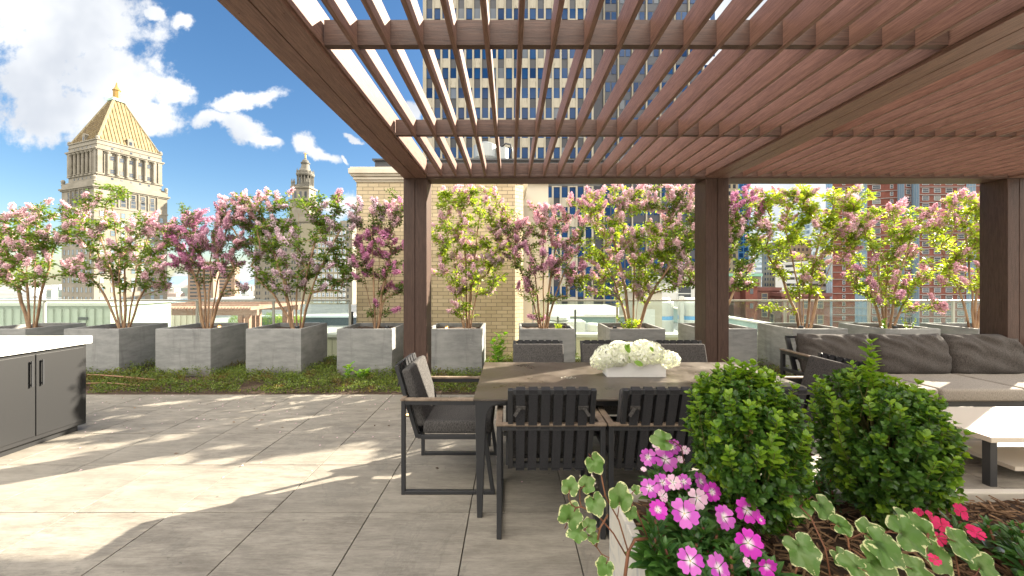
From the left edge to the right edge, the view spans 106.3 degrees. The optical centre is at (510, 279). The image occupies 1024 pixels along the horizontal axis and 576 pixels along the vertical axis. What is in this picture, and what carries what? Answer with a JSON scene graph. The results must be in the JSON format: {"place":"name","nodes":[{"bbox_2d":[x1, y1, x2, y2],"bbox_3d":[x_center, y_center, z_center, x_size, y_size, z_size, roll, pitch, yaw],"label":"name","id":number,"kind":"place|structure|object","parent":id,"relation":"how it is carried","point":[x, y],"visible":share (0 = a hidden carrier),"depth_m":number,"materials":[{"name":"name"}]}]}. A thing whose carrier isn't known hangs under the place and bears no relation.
{"place":"outdoors","nodes":[
{"label":"outdoors","id":0,"kind":"place"},
{"bbox_2d":[58,82,169,298],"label":"courthouse tower","id":1,"kind":"structure","parent":0,"point":[111,142],"depth_m":208.71,"materials":[{"name":"stone"}]},
{"bbox_2d":[63,212,162,298],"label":"lower window","id":2,"kind":"structure","parent":1,"relation":"in","point":[160,219],"depth_m":206.24,"materials":[{"name":"grey glass"}]},
{"bbox_2d":[0,285,253,298],"bbox_3d":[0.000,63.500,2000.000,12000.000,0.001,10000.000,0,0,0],"label":"ground","id":3,"kind":"structure","parent":0,"point":[6,292],"depth_m":1571.03,"materials":[{"name":"white"}]},
{"bbox_2d":[13,284,253,297],"bbox_3d":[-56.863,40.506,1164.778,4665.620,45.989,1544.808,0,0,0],"label":"distant city","id":4,"kind":"object","parent":3,"relation":"on","point":[53,291],"visible":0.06,"depth_m":1457.96,"materials":[{"name":"grey"}]},
{"bbox_2d":[214,304,677,331],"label":"terrace","id":5,"kind":"structure","parent":3,"relation":"on","point":[557,309],"depth_m":47.78,"materials":[{"name":"white concrete"}]},
{"bbox_2d":[0,299,174,326],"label":"plant enclosure","id":6,"kind":"object","parent":5,"relation":"on","point":[91,313],"visible":0.36,"depth_m":14.00,"materials":[{"name":"white metal"}]},
{"bbox_2d":[171,302,304,327],"bbox_3d":[-16.387,2.545,21.500,7.025,2.510,5.000,0,0,0],"label":"pergola","id":7,"kind":"object","parent":5,"relation":"on","point":[250,313],"visible":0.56,"depth_m":19.61,"materials":[{"name":"brown wood"}]},
{"bbox_2d":[348,167,527,360],"bbox_3d":[-1.340,0.935,8.393,3.410,6.130,2.415,0,0,0],"label":"brick bulkhead","id":8,"kind":"object","parent":5,"relation":"on","point":[500,310],"visible":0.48,"depth_m":7.30,"materials":[{"name":"brick"}]},
{"bbox_2d":[372,158,605,322],"bbox_3d":[-0.505,0.550,9.410,5.590,6.900,0.520,0,0,0],"label":"stucco bulkhead","id":9,"kind":"object","parent":5,"relation":"on","point":[536,194],"visible":0.24,"depth_m":9.30,"materials":[{"name":"beige paint"}]},
{"bbox_2d":[474,141,512,157],"bbox_3d":[-0.428,-3.160,9.600,0.984,0.500,0.600,0,0,0],"label":"roof vent drum","id":10,"kind":"object","parent":9,"relation":"on","point":[489,148],"visible":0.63,"depth_m":9.41,"materials":[{"name":"grey metal"}]},
{"bbox_2d":[327,332,677,357],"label":"parapet","id":11,"kind":"structure","parent":5,"relation":"on","point":[332,342],"depth_m":8.60,"materials":[{"name":"beige concrete"}]},
{"bbox_2d":[549,315,585,331],"bbox_3d":[2.000,2.565,14.365,1.500,2.470,0.970,0,0,0],"label":"air handler","id":12,"kind":"object","parent":5,"relation":"on","point":[580,325],"visible":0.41,"depth_m":13.95,"materials":[{"name":"white metal"}]},
{"bbox_2d":[583,322,597,331],"bbox_3d":[2.780,2.630,13.000,0.840,2.341,0.840,0,0,0],"label":"mushroom vent","id":13,"kind":"object","parent":5,"relation":"on","point":[591,326],"visible":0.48,"depth_m":12.79,"materials":[{"name":"white metal"}]},
{"bbox_2d":[618,288,661,327],"bbox_3d":[7.550,2.165,22.500,1.700,3.270,3.200,0,0,0],"label":"roof penthouse","id":14,"kind":"object","parent":5,"relation":"on","point":[653,315],"visible":0.19,"depth_m":21.00,"materials":[{"name":"beige"}]},
{"bbox_2d":[644,309,654,325],"bbox_3d":[7.600,2.700,20.979,0.600,2.200,0.037,0,0,0],"label":"door","id":15,"kind":"structure","parent":14,"relation":"in","point":[649,317],"depth_m":20.96,"materials":[{"name":"white metal"}]},
{"bbox_2d":[662,297,673,331],"bbox_3d":[10.200,2.500,26.000,1.600,2.600,1.600,0,0,0],"label":"white tank","id":16,"kind":"object","parent":5,"relation":"on","point":[667,316],"visible":0.39,"depth_m":25.23,"materials":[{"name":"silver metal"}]},
{"bbox_2d":[679,296,683,322],"bbox_3d":[11.200,2.425,25.125,0.240,2.750,0.250,0,0,0],"label":"pipe rack post","id":17,"kind":"object","parent":5,"relation":"on","point":[681,311],"visible":0.64,"depth_m":25.00,"materials":[{"name":"white metal"}]},
{"bbox_2d":[678,297,694,322],"bbox_3d":[12.200,2.500,26.000,1.600,2.600,1.600,0,0,0],"label":"white tank","id":18,"kind":"object","parent":5,"relation":"on","point":[689,311],"visible":0.38,"depth_m":25.34,"materials":[{"name":"silver metal"}]},
{"bbox_2d":[673,307,769,328],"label":"white parapet","id":19,"kind":"structure","parent":5,"relation":"on","point":[750,323],"depth_m":24.66,"materials":[{"name":"grey"}]},
{"bbox_2d":[423,0,593,303],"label":"slab tower","id":20,"kind":"structure","parent":3,"relation":"on","point":[505,63],"depth_m":72.16,"materials":[{"name":"grey"}]},
{"bbox_2d":[427,9,590,296],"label":"window","id":21,"kind":"structure","parent":20,"relation":"in","point":[429,11],"depth_m":72.15,"materials":[{"name":"blue glass"}]},
{"bbox_2d":[594,0,714,306],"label":"recessed wing","id":22,"kind":"structure","parent":3,"relation":"on","point":[610,9],"depth_m":81.00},
{"bbox_2d":[606,0,714,262],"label":"window","id":23,"kind":"structure","parent":22,"relation":"in","point":[678,14],"depth_m":80.94,"materials":[{"name":"blue glass"}]},
{"bbox_2d":[632,276,694,306],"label":"white annex","id":24,"kind":"object","parent":3,"relation":"on","point":[685,291],"visible":0.09,"depth_m":60.00,"materials":[{"name":"grey"}]},
{"bbox_2d":[677,286,691,301],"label":"window","id":25,"kind":"structure","parent":24,"relation":"in","point":[683,291],"depth_m":59.93,"materials":[{"name":"white glass"}]},
{"bbox_2d":[735,283,758,319],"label":"brick stair tower","id":26,"kind":"structure","parent":3,"relation":"on","point":[748,310],"depth_m":90.00,"materials":[{"name":"red brick"}]},
{"bbox_2d":[729,286,781,321],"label":"brownstone block","id":27,"kind":"structure","parent":3,"relation":"on","point":[762,294],"depth_m":92.00,"materials":[{"name":"red brick"}]},
{"bbox_2d":[749,216,785,286],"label":"curtain wall tower","id":28,"kind":"structure","parent":3,"relation":"on","point":[758,269],"depth_m":330.00,"materials":[{"name":"white glass"}]},
{"bbox_2d":[769,291,831,325],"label":"brownstone block","id":29,"kind":"structure","parent":3,"relation":"on","point":[822,315],"depth_m":88.00,"materials":[{"name":"red brick"}]},
{"bbox_2d":[775,261,825,292],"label":"white office block","id":30,"kind":"structure","parent":3,"relation":"on","point":[789,267],"depth_m":196.57,"materials":[{"name":"white concrete"}]},
{"bbox_2d":[787,211,825,260],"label":"curtain wall tower","id":31,"kind":"structure","parent":3,"relation":"on","point":[809,231],"depth_m":281.15,"materials":[{"name":"grey"}]},
{"bbox_2d":[171,315,195,326],"bbox_3d":[-22.250,2.980,25.640,4.700,1.640,0.200,0,0,0],"label":"timber fence","id":32,"kind":"object","parent":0,"point":[177,320],"visible":0.04,"depth_m":25.55,"materials":[{"name":"beige"}]},
{"bbox_2d":[188,262,218,301],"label":"brown housing tower","id":33,"kind":"structure","parent":0,"point":[192,294],"depth_m":300.00,"materials":[{"name":"brown brick"}]},
{"bbox_2d":[167,276,253,284],"bbox_3d":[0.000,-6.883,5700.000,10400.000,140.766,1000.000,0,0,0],"label":"hills","id":34,"kind":"structure","parent":0,"point":[179,280],"depth_m":5297.01,"materials":[{"name":"white"}]},
{"bbox_2d":[219,266,239,296],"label":"brown housing tower","id":35,"kind":"structure","parent":0,"point":[230,284],"depth_m":330.00,"materials":[{"name":"brown brick"}]},
{"bbox_2d":[210,297,253,301],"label":"white colonnade block","id":36,"kind":"structure","parent":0,"point":[237,298],"depth_m":269.70,"materials":[{"name":"white"}]},
{"bbox_2d":[253,153,355,303],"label":"civic tower","id":37,"kind":"structure","parent":0,"point":[304,185],"depth_m":259.50,"materials":[{"name":"stone"}]},
{"bbox_2d":[256,223,303,299],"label":"window","id":38,"kind":"structure","parent":37,"relation":"in","point":[283,223],"depth_m":259.95,"materials":[{"name":"grey glass"}]},
{"bbox_2d":[314,232,324,302],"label":"wing window","id":39,"kind":"structure","parent":37,"relation":"in","point":[315,250],"depth_m":245.94,"materials":[{"name":"grey glass"}]},
{"bbox_2d":[262,315,355,325],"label":"dark parapet","id":40,"kind":"structure","parent":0,"point":[336,320],"depth_m":32.00,"materials":[{"name":"grey"}]},
{"bbox_2d":[0,0,825,284],"label":"sky","id":41,"kind":"structure","parent":0,"point":[224,114],"materials":[{"name":"blue"}]},
{"bbox_2d":[86,352,799,394],"bbox_3d":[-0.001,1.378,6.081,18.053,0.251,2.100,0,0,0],"label":"ground cover","id":42,"kind":"object","parent":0,"point":[318,368],"visible":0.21,"depth_m":5.47,"materials":[{"name":"green plant"}]},
{"bbox_2d":[0,323,85,335],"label":"concrete planter","id":43,"kind":"object","parent":42,"relation":"on","point":[49,329],"visible":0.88,"depth_m":6.31,"materials":[{"name":"concrete"}]},
{"bbox_2d":[0,197,79,327],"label":"crape myrtle","id":44,"kind":"object","parent":43,"relation":"in","point":[12,242],"visible":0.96,"depth_m":6.25,"materials":[{"name":"pink plant"}]},
{"bbox_2d":[64,323,167,374],"bbox_3d":[-6.515,1.130,6.390,0.860,0.740,0.860,0,0,0],"label":"concrete planter","id":45,"kind":"object","parent":42,"relation":"on","point":[109,347],"visible":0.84,"depth_m":6.01,"materials":[{"name":"concrete"}]},
{"bbox_2d":[51,183,177,328],"bbox_3d":[-6.527,-0.379,6.407,2.282,2.504,0.854,0,0,11],"label":"crape myrtle","id":46,"kind":"object","parent":45,"relation":"on","point":[125,256],"visible":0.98,"depth_m":6.29,"materials":[{"name":"green plant"}]},
{"bbox_2d":[0,300,350,361],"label":"glass railing","id":47,"kind":"object","parent":42,"relation":"on","point":[197,311],"visible":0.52,"depth_m":7.11,"materials":[{"name":"clear glass"}]},
{"bbox_2d":[155,323,247,376],"bbox_3d":[-5.090,1.130,6.390,0.860,0.740,0.860,0,0,0],"label":"concrete planter","id":48,"kind":"object","parent":42,"relation":"on","point":[180,347],"visible":0.92,"depth_m":5.96,"materials":[{"name":"concrete"}]},
{"bbox_2d":[161,196,255,328],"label":"crape myrtle","id":49,"kind":"object","parent":48,"relation":"in","point":[199,243],"visible":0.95,"depth_m":6.28,"materials":[{"name":"pink plant"}]},
{"bbox_2d":[90,363,479,384],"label":"wispy sprigs","id":50,"kind":"object","parent":42,"relation":"on","point":[254,375],"visible":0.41,"depth_m":5.58,"materials":[{"name":"green plant"}]},
{"bbox_2d":[246,323,326,376],"bbox_3d":[-3.685,1.130,6.390,0.860,0.740,0.860,0,0,0],"label":"concrete planter","id":51,"kind":"object","parent":42,"relation":"on","point":[279,345],"visible":0.89,"depth_m":5.96,"materials":[{"name":"concrete"}]},
{"bbox_2d":[216,186,361,328],"bbox_3d":[-3.626,-0.346,6.418,2.417,2.448,1.079,0,0,15],"label":"crape myrtle","id":52,"kind":"object","parent":51,"relation":"in","point":[267,227],"visible":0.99,"depth_m":6.30,"materials":[{"name":"green plant"}]},
{"bbox_2d":[352,368,371,379],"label":"broadleaf weed","id":53,"kind":"object","parent":42,"relation":"on","point":[367,370],"visible":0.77,"depth_m":5.66,"materials":[{"name":"green plant"}]},
{"bbox_2d":[337,323,403,376],"bbox_3d":[-2.270,1.130,6.390,0.860,0.740,0.860,0,0,0],"label":"concrete planter","id":54,"kind":"object","parent":42,"relation":"on","point":[364,345],"visible":0.88,"depth_m":5.96,"materials":[{"name":"concrete"}]},
{"bbox_2d":[343,188,403,328],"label":"crape myrtle","id":55,"kind":"object","parent":54,"relation":"in","point":[388,208],"visible":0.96,"depth_m":6.31,"materials":[{"name":"pink plant"}]},
{"bbox_2d":[431,323,485,375],"bbox_3d":[-0.870,1.130,6.390,0.860,0.740,0.860,0,0,0],"label":"concrete planter","id":56,"kind":"object","parent":42,"relation":"on","point":[455,345],"visible":0.86,"depth_m":5.96,"materials":[{"name":"concrete"}]},
{"bbox_2d":[431,184,513,328],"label":"crape myrtle","id":57,"kind":"object","parent":56,"relation":"in","point":[458,231],"visible":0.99,"depth_m":6.31,"materials":[{"name":"green plant"}]},
{"bbox_2d":[490,331,507,361],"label":"leafy weed","id":58,"kind":"object","parent":42,"relation":"on","point":[497,350],"visible":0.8,"depth_m":6.01,"materials":[{"name":"green plant"}]},
{"bbox_2d":[519,323,574,361],"bbox_3d":[0.579,1.130,6.390,0.860,0.740,0.860,0,0,0],"label":"concrete planter","id":59,"kind":"object","parent":42,"relation":"on","point":[530,331],"visible":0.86,"depth_m":5.96,"materials":[{"name":"concrete"}]},
{"bbox_2d":[494,200,590,328],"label":"crape myrtle","id":60,"kind":"object","parent":59,"relation":"in","point":[542,222],"visible":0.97,"depth_m":6.32,"materials":[{"name":"pink plant"}]},
{"bbox_2d":[598,323,664,354],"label":"concrete planter","id":61,"kind":"object","parent":42,"relation":"on","point":[645,331],"visible":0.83,"depth_m":5.96,"materials":[{"name":"concrete"}]},
{"bbox_2d":[616,315,640,328],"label":"weed clump","id":62,"kind":"object","parent":61,"relation":"in","point":[628,324],"visible":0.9,"depth_m":6.18,"materials":[{"name":"green plant"}]},
{"bbox_2d":[566,184,694,328],"bbox_3d":[2.028,-0.393,6.363,2.233,2.548,0.804,0,0,0],"label":"crape myrtle","id":63,"kind":"object","parent":61,"relation":"on","point":[631,246],"visible":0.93,"depth_m":6.31,"materials":[{"name":"green plant"}]},
{"bbox_2d":[678,323,756,366],"bbox_3d":[3.410,1.130,6.390,0.860,0.740,0.860,0,0,0],"label":"concrete planter","id":64,"kind":"object","parent":42,"relation":"on","point":[742,343],"visible":0.36,"depth_m":5.96,"materials":[{"name":"concrete"}]},
{"bbox_2d":[636,184,769,304],"bbox_3d":[3.233,-0.417,6.407,2.264,2.586,0.816,0,0,0],"label":"crape myrtle","id":65,"kind":"object","parent":64,"relation":"in","point":[679,201],"visible":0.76,"depth_m":6.27,"materials":[{"name":"pink plant"}]},
{"bbox_2d":[532,300,979,361],"bbox_3d":[6.660,0.938,7.120,12.516,1.145,0.060,0,0,0],"label":"glass railing","id":66,"kind":"object","parent":42,"relation":"on","point":[869,312],"visible":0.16,"depth_m":7.09,"materials":[{"name":"clear glass"}]},
{"bbox_2d":[757,323,847,375],"bbox_3d":[4.820,1.130,6.390,0.860,0.740,0.860,0,0,0],"label":"concrete planter","id":67,"kind":"object","parent":42,"relation":"on","point":[770,339],"visible":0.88,"depth_m":6.37,"materials":[{"name":"concrete"}]},
{"bbox_2d":[742,184,876,328],"bbox_3d":[4.960,-0.386,6.375,2.441,2.530,0.922,0,0,0],"label":"crape myrtle","id":68,"kind":"object","parent":67,"relation":"in","point":[801,196],"visible":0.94,"depth_m":6.30,"materials":[{"name":"green plant"}]},
{"bbox_2d":[838,323,940,334],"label":"concrete planter","id":69,"kind":"object","parent":42,"relation":"on","point":[862,328],"visible":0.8,"depth_m":6.23,"materials":[{"name":"concrete"}]},
{"bbox_2d":[830,197,953,328],"bbox_3d":[6.356,-0.262,6.375,2.137,2.273,0.788,0,0,0],"label":"crape myrtle","id":70,"kind":"object","parent":69,"relation":"on","point":[897,238],"visible":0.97,"depth_m":6.31,"materials":[{"name":"green plant"}]},
{"bbox_2d":[919,323,979,333],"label":"concrete planter","id":71,"kind":"object","parent":42,"relation":"on","point":[954,328],"visible":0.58,"depth_m":6.41,"materials":[{"name":"concrete"}]},
{"bbox_2d":[925,188,979,328],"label":"crape myrtle","id":72,"kind":"object","parent":71,"relation":"on","point":[956,259],"visible":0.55,"depth_m":6.31,"materials":[{"name":"green plant"}]},
{"bbox_2d":[0,395,1023,575],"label":"terrace paving","id":73,"kind":"structure","parent":0,"point":[136,499],"depth_m":2.65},
{"bbox_2d":[0,336,91,456],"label":"bar counter","id":74,"kind":"object","parent":73,"relation":"on","point":[42,389],"visible":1,"depth_m":3.49,"materials":[{"name":"black"}]},
{"bbox_2d":[0,347,83,446],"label":"door","id":75,"kind":"structure","parent":74,"relation":"in","point":[60,401],"depth_m":3.48,"materials":[{"name":"black metal"}]},
{"bbox_2d":[11,395,522,481],"bbox_3d":[-2.467,1.494,3.920,8.944,0.013,2.168,0,0,0],"label":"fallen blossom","id":76,"kind":"object","parent":73,"relation":"on","point":[216,419],"depth_m":4.06,"materials":[{"name":"pink plant"}]},
{"bbox_2d":[394,353,496,494],"bbox_3d":[-0.472,1.052,2.990,0.729,0.895,0.642,0,0,0],"label":"dining armchair","id":77,"kind":"object","parent":73,"relation":"on","point":[429,410],"visible":0.87,"depth_m":2.74,"materials":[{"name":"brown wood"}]},
{"bbox_2d":[506,340,563,421],"bbox_3d":[0.277,1.052,3.539,0.642,0.895,0.729,0,0,0],"label":"dining armchair","id":78,"kind":"object","parent":73,"relation":"on","point":[538,351],"visible":0.21,"depth_m":3.76,"materials":[{"name":"grey fabric"}]},
{"bbox_2d":[495,387,606,539],"bbox_3d":[0.235,1.052,2.505,0.642,0.895,0.729,0,0,0],"label":"dining armchair","id":79,"kind":"object","parent":73,"relation":"on","point":[544,424],"visible":0.84,"depth_m":2.21,"materials":[{"name":"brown wood"}]},
{"bbox_2d":[580,340,629,414],"bbox_3d":[0.955,1.052,3.539,0.642,0.895,0.729,0,0,0],"label":"dining armchair","id":80,"kind":"object","parent":73,"relation":"on","point":[588,348],"visible":0.12,"depth_m":3.77,"materials":[{"name":"grey fabric"}]},
{"bbox_2d":[217,0,1023,408],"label":"pergola","id":81,"kind":"object","parent":73,"relation":"on","point":[853,92],"visible":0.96,"depth_m":2.69,"materials":[{"name":"brown wood"}]},
{"bbox_2d":[587,387,695,537],"bbox_3d":[0.885,1.052,2.505,0.642,0.895,0.729,0,0,0],"label":"dining armchair","id":82,"kind":"object","parent":73,"relation":"on","point":[639,419],"visible":0.52,"depth_m":2.21,"materials":[{"name":"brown wood"}]},
{"bbox_2d":[473,362,835,517],"bbox_3d":[0.925,1.125,2.955,2.320,0.750,1.090,0,0,0],"label":"dining table","id":83,"kind":"object","parent":73,"relation":"on","point":[497,380],"visible":0.49,"depth_m":2.83,"materials":[{"name":"wood"}]},
{"bbox_2d":[603,360,665,376],"bbox_3d":[0.973,0.695,3.027,0.455,0.110,0.145,0,0,0],"label":"flower box","id":84,"kind":"object","parent":83,"relation":"on","point":[648,370],"visible":0.52,"depth_m":2.96,"materials":[{"name":"white ceramic"}]},
{"bbox_2d":[590,339,680,369],"bbox_3d":[0.997,0.595,3.008,0.732,0.239,0.397,0,0,0],"label":"hydrangea bouquet","id":85,"kind":"object","parent":84,"relation":"in","point":[620,352],"visible":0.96,"depth_m":2.94,"materials":[{"name":"white plant"}]},
{"bbox_2d":[653,340,706,361],"bbox_3d":[1.680,1.052,3.539,0.642,0.895,0.729,0,0,0],"label":"dining armchair","id":86,"kind":"object","parent":73,"relation":"on","point":[690,350],"visible":0.12,"depth_m":3.77,"materials":[{"name":"grey fabric"}]},
{"bbox_2d":[781,387,826,481],"bbox_3d":[1.530,1.052,2.505,0.642,0.895,0.729,0,0,0],"label":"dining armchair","id":87,"kind":"object","parent":73,"relation":"on","point":[803,393],"visible":0.02,"depth_m":2.16,"materials":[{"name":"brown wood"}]},
{"bbox_2d":[609,489,1023,575],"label":"stone trough","id":88,"kind":"object","parent":73,"relation":"on","point":[617,557],"visible":0.09,"depth_m":1.24,"materials":[{"name":"stone"}]},
{"bbox_2d":[557,429,684,575],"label":"ivy","id":89,"kind":"object","parent":88,"relation":"in","point":[619,495],"visible":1,"depth_m":0.96,"materials":[{"name":"green plant"}]},
{"bbox_2d":[638,439,719,525],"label":"impatiens","id":90,"kind":"object","parent":88,"relation":"in","point":[676,466],"visible":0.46,"depth_m":1.25,"materials":[{"name":"pink plant"}]},
{"bbox_2d":[625,472,745,575],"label":"impatiens","id":91,"kind":"object","parent":88,"relation":"in","point":[688,523],"visible":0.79,"depth_m":1.01,"materials":[{"name":"pink plant"}]},
{"bbox_2d":[652,497,801,575],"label":"impatiens","id":92,"kind":"object","parent":88,"relation":"in","point":[748,558],"visible":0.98,"depth_m":0.89,"materials":[{"name":"pink plant"}]},
{"bbox_2d":[680,357,819,540],"bbox_3d":[0.687,0.511,1.123,0.333,0.579,0.349,0,0,0],"label":"boxwood bush","id":93,"kind":"object","parent":88,"relation":"in","point":[744,425],"visible":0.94,"depth_m":1.03,"materials":[{"name":"green plant"}]},
{"bbox_2d":[631,495,1023,575],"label":"mulch","id":94,"kind":"object","parent":88,"relation":"on","point":[993,509],"visible":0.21,"depth_m":1.17,"materials":[{"name":"brown soil"}]},
{"bbox_2d":[808,468,849,512],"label":"impatiens","id":95,"kind":"object","parent":88,"relation":"in","point":[821,485],"visible":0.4,"depth_m":1.32,"materials":[{"name":"green plant"}]},
{"bbox_2d":[806,338,975,531],"bbox_3d":[1.153,0.488,1.195,0.363,0.625,0.356,0,0,22],"label":"boxwood bush","id":96,"kind":"object","parent":88,"relation":"in","point":[886,445],"visible":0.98,"depth_m":1.11,"materials":[{"name":"green plant"}]},
{"bbox_2d":[782,493,1000,575],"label":"ivy","id":97,"kind":"object","parent":88,"relation":"in","point":[882,551],"visible":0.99,"depth_m":0.92,"materials":[{"name":"green plant"}]},
{"bbox_2d":[913,503,1023,575],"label":"impatiens","id":98,"kind":"object","parent":88,"relation":"in","point":[1009,550],"visible":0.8,"depth_m":1.03,"materials":[{"name":"red plant"}]},
{"bbox_2d":[778,353,877,396],"bbox_3d":[2.269,1.052,2.990,0.729,0.895,0.642,0,0,0],"label":"dining armchair","id":99,"kind":"object","parent":73,"relation":"on","point":[820,364],"visible":0.23,"depth_m":3.10,"materials":[{"name":"grey fabric"}]},
{"bbox_2d":[779,333,1023,405],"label":"garden sofa","id":100,"kind":"object","parent":73,"relation":"on","point":[970,369],"visible":0.77,"depth_m":4.38,"materials":[{"name":"grey fabric"}]},
{"bbox_2d":[941,407,1023,486],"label":"coffee table","id":101,"kind":"object","parent":73,"relation":"on","point":[999,431],"visible":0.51,"depth_m":3.00,"materials":[{"name":"beige stone"}]},
{"bbox_2d":[569,315,626,322],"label":"teal parapet","id":102,"kind":"structure","parent":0,"point":[600,318],"depth_m":22.00,"materials":[{"name":"grey"}]},
{"bbox_2d":[729,184,737,273],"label":"cream tower","id":103,"kind":"structure","parent":0,"point":[732,187],"depth_m":210.00,"materials":[{"name":"beige stone"}]},
{"bbox_2d":[738,184,748,273],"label":"blue glass tower","id":104,"kind":"structure","parent":0,"point":[743,251],"depth_m":239.94,"materials":[{"name":"blue glass"}]},
{"bbox_2d":[729,274,762,286],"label":"beige loft building","id":105,"kind":"structure","parent":0,"point":[758,276],"depth_m":115.00,"materials":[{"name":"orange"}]},
{"bbox_2d":[762,240,811,286],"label":"narrow stone tower","id":106,"kind":"structure","parent":0,"point":[768,278],"depth_m":234.93,"materials":[{"name":"grey stone"}]},
{"bbox_2d":[765,242,807,285],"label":"window","id":107,"kind":"structure","parent":106,"relation":"in","point":[806,242],"depth_m":236.75,"materials":[{"name":"grey glass"}]},
{"bbox_2d":[826,184,979,326],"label":"brick apartment tower","id":108,"kind":"structure","parent":0,"point":[838,287],"depth_m":147.60,"materials":[{"name":"red brick"}]},
{"bbox_2d":[934,184,963,322],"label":"window","id":109,"kind":"structure","parent":108,"relation":"in","point":[936,190],"depth_m":144.93,"materials":[{"name":"grey glass"}]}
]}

